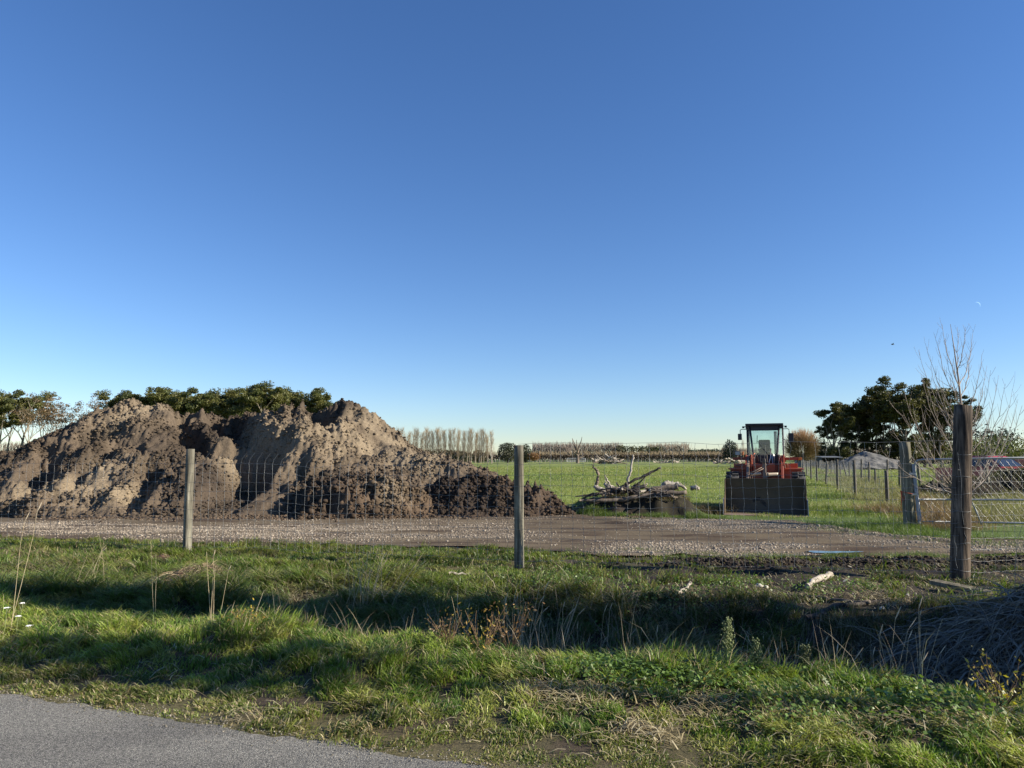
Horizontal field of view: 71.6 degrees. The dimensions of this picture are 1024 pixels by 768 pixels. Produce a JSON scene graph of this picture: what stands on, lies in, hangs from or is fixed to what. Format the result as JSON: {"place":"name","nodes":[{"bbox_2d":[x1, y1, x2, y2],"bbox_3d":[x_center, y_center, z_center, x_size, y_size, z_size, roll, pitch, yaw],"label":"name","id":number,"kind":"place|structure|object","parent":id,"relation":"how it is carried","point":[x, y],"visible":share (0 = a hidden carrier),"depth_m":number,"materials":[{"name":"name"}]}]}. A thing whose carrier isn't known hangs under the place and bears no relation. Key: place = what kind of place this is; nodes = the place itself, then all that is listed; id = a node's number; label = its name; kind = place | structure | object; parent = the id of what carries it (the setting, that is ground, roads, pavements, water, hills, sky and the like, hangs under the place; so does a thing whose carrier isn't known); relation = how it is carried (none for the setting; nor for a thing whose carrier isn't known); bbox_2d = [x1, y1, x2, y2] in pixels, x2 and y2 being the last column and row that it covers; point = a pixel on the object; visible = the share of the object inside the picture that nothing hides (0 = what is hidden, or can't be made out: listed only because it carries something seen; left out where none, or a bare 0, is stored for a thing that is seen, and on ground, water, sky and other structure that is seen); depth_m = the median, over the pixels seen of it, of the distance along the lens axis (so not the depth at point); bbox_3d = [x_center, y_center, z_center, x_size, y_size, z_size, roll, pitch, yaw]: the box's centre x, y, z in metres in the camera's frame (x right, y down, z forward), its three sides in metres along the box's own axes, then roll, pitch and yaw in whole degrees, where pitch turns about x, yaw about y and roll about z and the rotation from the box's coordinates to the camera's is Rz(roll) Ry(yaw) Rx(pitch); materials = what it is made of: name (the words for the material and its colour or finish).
{"place":"outdoors","nodes":[
{"label":"outdoors","id":0,"kind":"place"},
{"bbox_2d":[10,502,41,632],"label":"dry grass","id":1,"kind":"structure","parent":0,"point":[25,567],"depth_m":6.20,"materials":[{"name":"beige plant"}]},
{"bbox_2d":[0,694,486,767],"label":"road","id":2,"kind":"structure","parent":0,"point":[37,735],"depth_m":3.83,"materials":[{"name":"grey asphalt"}]},
{"bbox_2d":[0,682,551,767],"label":"grit","id":3,"kind":"object","parent":2,"relation":"on","point":[69,701],"visible":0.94,"depth_m":4.10,"materials":[{"name":"gravel"}]},
{"bbox_2d":[0,460,1023,767],"bbox_3d":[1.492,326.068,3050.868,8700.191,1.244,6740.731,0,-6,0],"label":"ground","id":4,"kind":"structure","parent":0,"point":[680,752],"depth_m":5.28,"materials":[{"name":"green plant"}]},
{"bbox_2d":[147,560,256,587],"bbox_3d":[-3.940,2.460,9.007,1.601,0.523,1.277,0,-6,0],"label":"straw heap","id":5,"kind":"object","parent":4,"relation":"on","point":[181,571],"visible":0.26,"depth_m":8.93,"materials":[{"name":"plant"}]},
{"bbox_2d":[206,551,230,620],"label":"dry grass","id":6,"kind":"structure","parent":4,"relation":"on","point":[212,591],"depth_m":6.34,"materials":[{"name":"beige plant"}]},
{"bbox_2d":[221,598,269,629],"bbox_3d":[-2.223,1.940,5.938,0.376,0.269,0.324,2,-6,-17],"label":"yellowing weed","id":7,"kind":"object","parent":4,"relation":"on","point":[247,612],"visible":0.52,"depth_m":5.91,"materials":[{"name":"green plant"}]},
{"bbox_2d":[340,539,397,609],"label":"dry grass","id":8,"kind":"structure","parent":4,"relation":"on","point":[365,576],"depth_m":7.84,"materials":[{"name":"beige plant"}]},
{"bbox_2d":[373,552,425,597],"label":"dry grass","id":9,"kind":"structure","parent":4,"relation":"on","point":[398,577],"depth_m":8.04,"materials":[{"name":"beige plant"}]},
{"bbox_2d":[421,609,462,645],"bbox_3d":[-0.517,1.934,5.595,0.363,0.326,0.397,-3,-7,28],"label":"yellowing weed","id":10,"kind":"object","parent":4,"relation":"on","point":[445,633],"visible":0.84,"depth_m":5.60,"materials":[{"name":"brown plant"}]},
{"bbox_2d":[452,601,514,652],"bbox_3d":[-0.224,1.867,5.420,0.374,0.441,0.425,-6,-8,43],"label":"yellowing weed","id":11,"kind":"object","parent":4,"relation":"on","point":[485,640],"visible":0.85,"depth_m":5.38,"materials":[{"name":"brown plant"}]},
{"bbox_2d":[0,405,1023,580],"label":"netting fence","id":12,"kind":"object","parent":4,"relation":"on","point":[961,527],"visible":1,"depth_m":9.99,"materials":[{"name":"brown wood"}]},
{"bbox_2d":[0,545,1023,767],"bbox_3d":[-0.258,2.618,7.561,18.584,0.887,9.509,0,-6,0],"label":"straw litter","id":13,"kind":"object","parent":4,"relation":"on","point":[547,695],"visible":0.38,"depth_m":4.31,"materials":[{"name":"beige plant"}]},
{"bbox_2d":[483,601,544,649],"bbox_3d":[0.019,1.921,5.562,0.489,0.452,0.380,1,-6,-6],"label":"yellowing weed","id":14,"kind":"object","parent":4,"relation":"on","point":[501,634],"visible":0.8,"depth_m":5.60,"materials":[{"name":"brown plant"}]},
{"bbox_2d":[503,582,548,648],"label":"dry grass","id":15,"kind":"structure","parent":4,"relation":"on","point":[522,621],"depth_m":6.34,"materials":[{"name":"beige plant"}]},
{"bbox_2d":[531,441,572,460],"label":"distant wood","id":16,"kind":"object","parent":4,"relation":"on","point":[556,448],"visible":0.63,"depth_m":634.77,"materials":[{"name":"grey plant"}]},
{"bbox_2d":[520,578,585,652],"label":"dry grass","id":17,"kind":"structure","parent":4,"relation":"on","point":[562,625],"depth_m":5.99,"materials":[{"name":"beige plant"}]},
{"bbox_2d":[566,442,622,460],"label":"distant wood","id":18,"kind":"object","parent":4,"relation":"on","point":[607,448],"visible":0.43,"depth_m":644.77,"materials":[{"name":"grey plant"}]},
{"bbox_2d":[169,559,1023,753],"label":"clover","id":19,"kind":"object","parent":4,"relation":"on","point":[665,672],"visible":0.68,"depth_m":4.55,"materials":[{"name":"green plant"}]},
{"bbox_2d":[579,490,686,502],"bbox_3d":[3.353,3.115,19.683,2.974,0.346,0.179,0,-6,0],"label":"dead log","id":20,"kind":"object","parent":4,"relation":"on","point":[631,497],"visible":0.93,"depth_m":19.64,"materials":[{"name":"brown wood"}]},
{"bbox_2d":[614,445,663,460],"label":"distant wood","id":21,"kind":"object","parent":4,"relation":"on","point":[640,448],"visible":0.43,"depth_m":634.98,"materials":[{"name":"brown plant"}]},
{"bbox_2d":[256,556,1023,702],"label":"dead stalks","id":22,"kind":"object","parent":4,"relation":"on","point":[570,644],"visible":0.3,"depth_m":6.84,"materials":[{"name":"plant"}]},
{"bbox_2d":[646,442,691,460],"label":"distant wood","id":23,"kind":"object","parent":4,"relation":"on","point":[676,447],"visible":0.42,"depth_m":644.54,"materials":[{"name":"grey plant"}]},
{"bbox_2d":[687,448,723,460],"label":"distant wood","id":24,"kind":"object","parent":4,"relation":"on","point":[708,450],"visible":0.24,"depth_m":594.77,"materials":[{"name":"brown plant"}]},
{"bbox_2d":[719,616,735,669],"bbox_3d":[1.468,1.795,4.817,0.152,0.420,0.151,0,-6,0],"label":"fleabane weed","id":25,"kind":"object","parent":4,"relation":"on","point":[727,649],"visible":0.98,"depth_m":4.81,"materials":[{"name":"green plant"}]},
{"bbox_2d":[486,556,1014,636],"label":"leaf litter","id":26,"kind":"object","parent":4,"relation":"on","point":[823,581],"visible":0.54,"depth_m":9.43,"materials":[{"name":"plant"}]},
{"bbox_2d":[747,637,763,676],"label":"fleabane weed","id":27,"kind":"object","parent":4,"relation":"on","point":[756,646],"visible":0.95,"depth_m":4.80,"materials":[{"name":"green plant"}]},
{"bbox_2d":[723,423,808,516],"bbox_3d":[7.944,2.600,22.219,2.240,2.713,5.400,-2,-6,21],"label":"wheel loader","id":28,"kind":"object","parent":4,"relation":"on","point":[762,485],"visible":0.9,"depth_m":20.64,"materials":[{"name":"metal"}]},
{"bbox_2d":[573,554,1023,575],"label":"soil crumbs","id":29,"kind":"object","parent":4,"relation":"on","point":[857,561],"visible":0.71,"depth_m":10.40,"materials":[{"name":"brown soil"}]},
{"bbox_2d":[794,644,814,675],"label":"fleabane weed","id":30,"kind":"object","parent":4,"relation":"on","point":[804,649],"visible":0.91,"depth_m":5.02,"materials":[{"name":"green plant"}]},
{"bbox_2d":[805,571,833,587],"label":"dead branch","id":31,"kind":"object","parent":4,"relation":"on","point":[829,574],"visible":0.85,"depth_m":8.82,"materials":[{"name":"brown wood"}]},
{"bbox_2d":[784,593,870,603],"bbox_3d":[3.487,2.381,7.922,0.050,0.081,0.970,6,-8,-44],"label":"dead branch","id":32,"kind":"object","parent":4,"relation":"on","point":[841,599],"visible":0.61,"depth_m":7.82,"materials":[{"name":"brown wood"}]},
{"bbox_2d":[804,598,907,620],"bbox_3d":[3.680,2.388,7.570,1.368,0.170,0.071,2,-6,-19],"label":"dead branch","id":33,"kind":"object","parent":4,"relation":"on","point":[813,615],"visible":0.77,"depth_m":7.47,"materials":[{"name":"brown wood"}]},
{"bbox_2d":[823,451,927,469],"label":"gravel heap","id":34,"kind":"object","parent":4,"relation":"on","point":[867,457],"visible":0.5,"depth_m":105.98,"materials":[{"name":"gravel"}]},
{"bbox_2d":[899,442,915,526],"bbox_3d":[9.154,2.421,16.413,0.274,2.158,0.270,0,-6,0],"label":"gate post","id":35,"kind":"object","parent":4,"relation":"on","point":[908,505],"visible":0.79,"depth_m":16.35,"materials":[{"name":"grey wood"}]},
{"bbox_2d":[909,457,1023,523],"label":"farm gate","id":36,"kind":"structure","parent":35,"relation":"attached to","point":[917,485],"depth_m":15.81,"materials":[{"name":"metal"}]},
{"bbox_2d":[890,596,945,680],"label":"dry grass","id":37,"kind":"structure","parent":4,"relation":"on","point":[916,645],"depth_m":4.99,"materials":[{"name":"beige plant"}]},
{"bbox_2d":[834,527,1023,700],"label":"reed heap","id":38,"kind":"object","parent":4,"relation":"on","point":[994,631],"visible":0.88,"depth_m":6.20,"materials":[{"name":"plant"}]},
{"bbox_2d":[893,468,1023,500],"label":"earth bank","id":39,"kind":"structure","parent":4,"relation":"on","point":[993,482],"depth_m":26.63,"materials":[{"name":"soil"}]},
{"bbox_2d":[918,465,1023,491],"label":"bank weeds","id":40,"kind":"object","parent":39,"relation":"on","point":[992,475],"visible":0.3,"depth_m":27.26,"materials":[{"name":"green plant"}]},
{"bbox_2d":[929,579,992,595],"bbox_3d":[5.228,2.372,8.282,0.100,0.050,0.730,-5,-3,-20],"label":"wooden plank","id":41,"kind":"object","parent":4,"relation":"on","point":[957,586],"visible":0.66,"depth_m":8.32,"materials":[{"name":"brown wood"}]},
{"bbox_2d":[935,455,1021,480],"bbox_3d":[23.526,4.386,34.654,2.140,1.805,5.160,2,-6,-17],"label":"pickup truck","id":42,"kind":"object","parent":4,"relation":"on","point":[1006,463],"visible":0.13,"depth_m":34.40,"materials":[{"name":"red paint"}]},
{"bbox_2d":[965,648,1023,710],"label":"yellowing weed","id":43,"kind":"object","parent":4,"relation":"on","point":[1012,690],"visible":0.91,"depth_m":4.22,"materials":[{"name":"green plant"}]},
{"bbox_2d":[0,507,1023,556],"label":"gravel track","id":44,"kind":"structure","parent":0,"point":[610,527],"depth_m":14.58,"materials":[{"name":"grey gravel"}]},
{"bbox_2d":[0,398,511,518],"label":"soil heap","id":45,"kind":"object","parent":44,"relation":"on","point":[125,429],"visible":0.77,"depth_m":22.32,"materials":[{"name":"brown soil"}]},
{"bbox_2d":[36,512,645,524],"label":"mud clods","id":46,"kind":"object","parent":44,"relation":"on","point":[240,517],"visible":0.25,"depth_m":18.33,"materials":[{"name":"soil"}]},
{"bbox_2d":[295,471,439,519],"bbox_3d":[-3.551,3.142,20.201,4.101,1.364,4.321,0,-6,0],"label":"soil heap","id":47,"kind":"object","parent":44,"relation":"on","point":[398,493],"visible":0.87,"depth_m":18.85,"materials":[{"name":"brown soil"}]},
{"bbox_2d":[425,471,576,517],"bbox_3d":[-0.288,3.188,20.478,4.416,1.330,4.200,0,-6,0],"label":"soil heap","id":48,"kind":"object","parent":44,"relation":"on","point":[543,502],"visible":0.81,"depth_m":19.60,"materials":[{"name":"brown soil"}]},
{"bbox_2d":[0,0,1023,459],"label":"sky","id":49,"kind":"structure","parent":0,"point":[638,223],"materials":[{"name":"blue"}]},
{"bbox_2d":[466,462,1023,517],"bbox_3d":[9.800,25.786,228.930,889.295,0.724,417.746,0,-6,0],"label":"field","id":50,"kind":"structure","parent":0,"point":[634,464],"depth_m":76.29,"materials":[{"name":"plant"}]},
{"bbox_2d":[0,440,26,451],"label":"distant wood","id":51,"kind":"object","parent":50,"relation":"on","point":[12,446],"visible":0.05,"depth_m":228.13,"materials":[{"name":"grey plant"}]},
{"bbox_2d":[0,389,29,445],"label":"gum tree","id":52,"kind":"object","parent":50,"relation":"on","point":[8,405],"visible":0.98,"depth_m":149.56,"materials":[{"name":"green plant"}]},
{"bbox_2d":[2,389,57,447],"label":"gum tree","id":53,"kind":"object","parent":50,"relation":"on","point":[17,394],"visible":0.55,"depth_m":153.27,"materials":[{"name":"green plant"}]},
{"bbox_2d":[10,397,53,442],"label":"gum tree","id":54,"kind":"object","parent":50,"relation":"on","point":[29,419],"visible":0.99,"depth_m":145.97,"materials":[{"name":"green plant"}]},
{"bbox_2d":[18,392,65,436],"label":"gum tree","id":55,"kind":"object","parent":50,"relation":"on","point":[44,409],"visible":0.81,"depth_m":150.04,"materials":[{"name":"green plant"}]},
{"bbox_2d":[33,394,66,432],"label":"gum tree","id":56,"kind":"object","parent":50,"relation":"on","point":[59,398],"visible":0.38,"depth_m":157.88,"materials":[{"name":"green plant"}]},
{"bbox_2d":[39,398,81,431],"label":"gum tree","id":57,"kind":"object","parent":50,"relation":"on","point":[63,419],"visible":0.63,"depth_m":151.76,"materials":[{"name":"green plant"}]},
{"bbox_2d":[58,401,89,421],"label":"gum tree","id":58,"kind":"object","parent":50,"relation":"on","point":[75,410],"visible":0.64,"depth_m":147.84,"materials":[{"name":"green plant"}]},
{"bbox_2d":[94,389,116,408],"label":"gum tree","id":59,"kind":"object","parent":50,"relation":"on","point":[102,395],"visible":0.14,"depth_m":150.84,"materials":[{"name":"green plant"}]},
{"bbox_2d":[114,387,171,404],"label":"gum tree","id":60,"kind":"object","parent":50,"relation":"on","point":[124,394],"visible":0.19,"depth_m":150.10,"materials":[{"name":"green plant"}]},
{"bbox_2d":[130,386,195,411],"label":"gum tree","id":61,"kind":"object","parent":50,"relation":"on","point":[177,405],"visible":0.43,"depth_m":148.91,"materials":[{"name":"green plant"}]},
{"bbox_2d":[144,386,187,414],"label":"gum tree","id":62,"kind":"object","parent":50,"relation":"on","point":[151,396],"visible":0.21,"depth_m":147.41,"materials":[{"name":"green plant"}]},
{"bbox_2d":[176,387,238,416],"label":"gum tree","id":63,"kind":"object","parent":50,"relation":"on","point":[194,408],"visible":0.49,"depth_m":146.56,"materials":[{"name":"green plant"}]},
{"bbox_2d":[183,387,235,417],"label":"gum tree","id":64,"kind":"object","parent":50,"relation":"on","point":[213,392],"visible":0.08,"depth_m":154.25,"materials":[{"name":"green plant"}]},
{"bbox_2d":[205,387,255,418],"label":"gum tree","id":65,"kind":"object","parent":50,"relation":"on","point":[239,410],"visible":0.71,"depth_m":146.00,"materials":[{"name":"green plant"}]},
{"bbox_2d":[223,384,270,418],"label":"gum tree","id":66,"kind":"object","parent":50,"relation":"on","point":[228,412],"visible":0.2,"depth_m":149.63,"materials":[{"name":"green plant"}]},
{"bbox_2d":[245,380,293,412],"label":"gum tree","id":67,"kind":"object","parent":50,"relation":"on","point":[261,391],"visible":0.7,"depth_m":146.63,"materials":[{"name":"green plant"}]},
{"bbox_2d":[284,386,310,403],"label":"gum tree","id":68,"kind":"object","parent":50,"relation":"on","point":[297,394],"visible":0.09,"depth_m":156.46,"materials":[{"name":"green plant"}]},
{"bbox_2d":[271,387,331,410],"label":"gum tree","id":69,"kind":"object","parent":50,"relation":"on","point":[282,401],"visible":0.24,"depth_m":152.27,"materials":[{"name":"green plant"}]},
{"bbox_2d":[284,389,326,412],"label":"gum tree","id":70,"kind":"object","parent":50,"relation":"on","point":[317,395],"visible":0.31,"depth_m":150.47,"materials":[{"name":"green plant"}]},
{"bbox_2d":[289,397,336,410],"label":"gum tree","id":71,"kind":"object","parent":50,"relation":"on","point":[321,404],"visible":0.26,"depth_m":149.95,"materials":[{"name":"green plant"}]},
{"bbox_2d":[446,451,473,461],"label":"shrub","id":72,"kind":"object","parent":50,"relation":"on","point":[461,456],"visible":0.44,"depth_m":306.62,"materials":[{"name":"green plant"}]},
{"bbox_2d":[497,442,515,462],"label":"oak tree","id":73,"kind":"object","parent":50,"relation":"on","point":[505,448],"visible":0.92,"depth_m":327.26,"materials":[{"name":"green plant"}]},
{"bbox_2d":[523,444,531,462],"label":"oak tree","id":74,"kind":"object","parent":50,"relation":"on","point":[526,451],"visible":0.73,"depth_m":332.57,"materials":[{"name":"green plant"}]},
{"bbox_2d":[571,438,583,462],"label":"pollarded tree","id":75,"kind":"object","parent":50,"relation":"on","point":[577,453],"visible":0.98,"depth_m":298.14,"materials":[{"name":"grey plant"}]},
{"bbox_2d":[455,450,757,457],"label":"brush hedge","id":76,"kind":"object","parent":50,"relation":"on","point":[630,453],"visible":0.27,"depth_m":422.55,"materials":[{"name":"plant"}]},
{"bbox_2d":[487,454,750,461],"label":"clipped hedge","id":77,"kind":"object","parent":50,"relation":"on","point":[625,457],"visible":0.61,"depth_m":396.97,"materials":[{"name":"green plant"}]},
{"bbox_2d":[722,439,736,462],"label":"conifer tree","id":78,"kind":"object","parent":50,"relation":"on","point":[728,450],"visible":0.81,"depth_m":327.74,"materials":[{"name":"green plant"}]},
{"bbox_2d":[538,466,1023,559],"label":"rank grass","id":79,"kind":"structure","parent":50,"relation":"on","point":[887,508],"depth_m":18.74,"materials":[{"name":"green plant"}]},
{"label":"dead branch","id":80,"kind":"object","parent":79,"relation":"on","visible":0},
{"bbox_2d":[607,467,660,496],"bbox_3d":[3.453,2.785,20.218,1.581,0.846,0.104,0,-6,0],"label":"dead branch","id":81,"kind":"object","parent":80,"relation":"on","point":[641,477],"visible":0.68,"depth_m":20.21,"materials":[{"name":"brown wood"}]},
{"bbox_2d":[784,428,821,469],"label":"twiggy bush","id":82,"kind":"object","parent":50,"relation":"on","point":[806,442],"visible":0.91,"depth_m":106.75,"materials":[{"name":"brown plant"}]},
{"bbox_2d":[815,456,842,467],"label":"animal shelter","id":83,"kind":"object","parent":50,"relation":"on","point":[828,458],"visible":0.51,"depth_m":119.53,"materials":[{"name":"grey wood"}]},
{"bbox_2d":[813,418,850,459],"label":"gum tree","id":84,"kind":"object","parent":50,"relation":"on","point":[820,430],"visible":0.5,"depth_m":144.27,"materials":[{"name":"green plant"}]},
{"bbox_2d":[812,403,855,457],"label":"gum tree","id":85,"kind":"object","parent":50,"relation":"on","point":[836,417],"visible":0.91,"depth_m":139.05,"materials":[{"name":"green plant"}]},
{"bbox_2d":[801,459,889,502],"bbox_3d":[22.680,6.482,53.008,0.669,1.728,64.501,-2,-6,20],"label":"paddock fence","id":86,"kind":"object","parent":50,"relation":"on","point":[837,480],"visible":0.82,"depth_m":33.51,"materials":[{"name":"grey wood"}]},
{"bbox_2d":[827,401,874,452],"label":"gum tree","id":87,"kind":"object","parent":50,"relation":"on","point":[847,415],"visible":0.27,"depth_m":146.33,"materials":[{"name":"green plant"}]},
{"bbox_2d":[809,459,900,485],"bbox_3d":[38.631,10.014,86.178,1.693,1.734,97.796,-2,-6,21],"label":"boundary fence","id":88,"kind":"object","parent":50,"relation":"on","point":[861,472],"visible":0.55,"depth_m":48.78,"materials":[{"name":"grey wood"}]},
{"bbox_2d":[839,386,890,457],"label":"gum tree","id":89,"kind":"object","parent":50,"relation":"on","point":[853,437],"visible":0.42,"depth_m":145.24,"materials":[{"name":"green plant"}]},
{"bbox_2d":[851,401,898,453],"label":"gum tree","id":90,"kind":"object","parent":50,"relation":"on","point":[880,432],"visible":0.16,"depth_m":146.66,"materials":[{"name":"green plant"}]},
{"bbox_2d":[852,382,921,456],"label":"gum tree","id":91,"kind":"object","parent":50,"relation":"on","point":[880,414],"visible":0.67,"depth_m":140.83,"materials":[{"name":"green plant"}]},
{"bbox_2d":[868,375,937,457],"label":"gum tree","id":92,"kind":"object","parent":50,"relation":"on","point":[883,399],"visible":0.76,"depth_m":137.75,"materials":[{"name":"green plant"}]},
{"bbox_2d":[901,384,949,466],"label":"gum tree","id":93,"kind":"object","parent":50,"relation":"on","point":[913,389],"visible":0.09,"depth_m":145.27,"materials":[{"name":"green plant"}]},
{"bbox_2d":[914,418,951,465],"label":"gum tree","id":94,"kind":"object","parent":50,"relation":"on","point":[930,426],"visible":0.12,"depth_m":147.66,"materials":[{"name":"green plant"}]},
{"bbox_2d":[913,387,982,466],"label":"gum tree","id":95,"kind":"object","parent":50,"relation":"on","point":[937,437],"visible":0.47,"depth_m":139.91,"materials":[{"name":"green plant"}]},
{"bbox_2d":[880,321,1023,492],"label":"bare sapling","id":96,"kind":"object","parent":50,"relation":"on","point":[950,445],"visible":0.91,"depth_m":16.08,"materials":[{"name":"brown plant"}]},
{"bbox_2d":[929,390,982,465],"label":"gum tree","id":97,"kind":"object","parent":50,"relation":"on","point":[967,402],"visible":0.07,"depth_m":143.71,"materials":[{"name":"green plant"}]},
{"bbox_2d":[935,434,1023,468],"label":"shrub","id":98,"kind":"object","parent":50,"relation":"on","point":[988,449],"visible":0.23,"depth_m":61.38,"materials":[{"name":"green plant"}]},
{"bbox_2d":[972,424,1002,453],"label":"macrocarpa tree","id":99,"kind":"object","parent":50,"relation":"on","point":[976,432],"visible":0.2,"depth_m":148.03,"materials":[{"name":"green plant"}]},
{"bbox_2d":[988,427,1023,456],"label":"macrocarpa tree","id":100,"kind":"object","parent":50,"relation":"on","point":[1009,435],"visible":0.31,"depth_m":146.45,"materials":[{"name":"green plant"}]},
{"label":"dead branch","id":101,"kind":"object","parent":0,"visible":0},
{"bbox_2d":[646,484,677,492],"bbox_3d":[4.293,2.994,20.299,0.950,0.304,0.208,0,-6,0],"label":"dead log","id":102,"kind":"object","parent":101,"relation":"on","point":[672,487],"visible":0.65,"depth_m":20.23,"materials":[{"name":"grey wood"}]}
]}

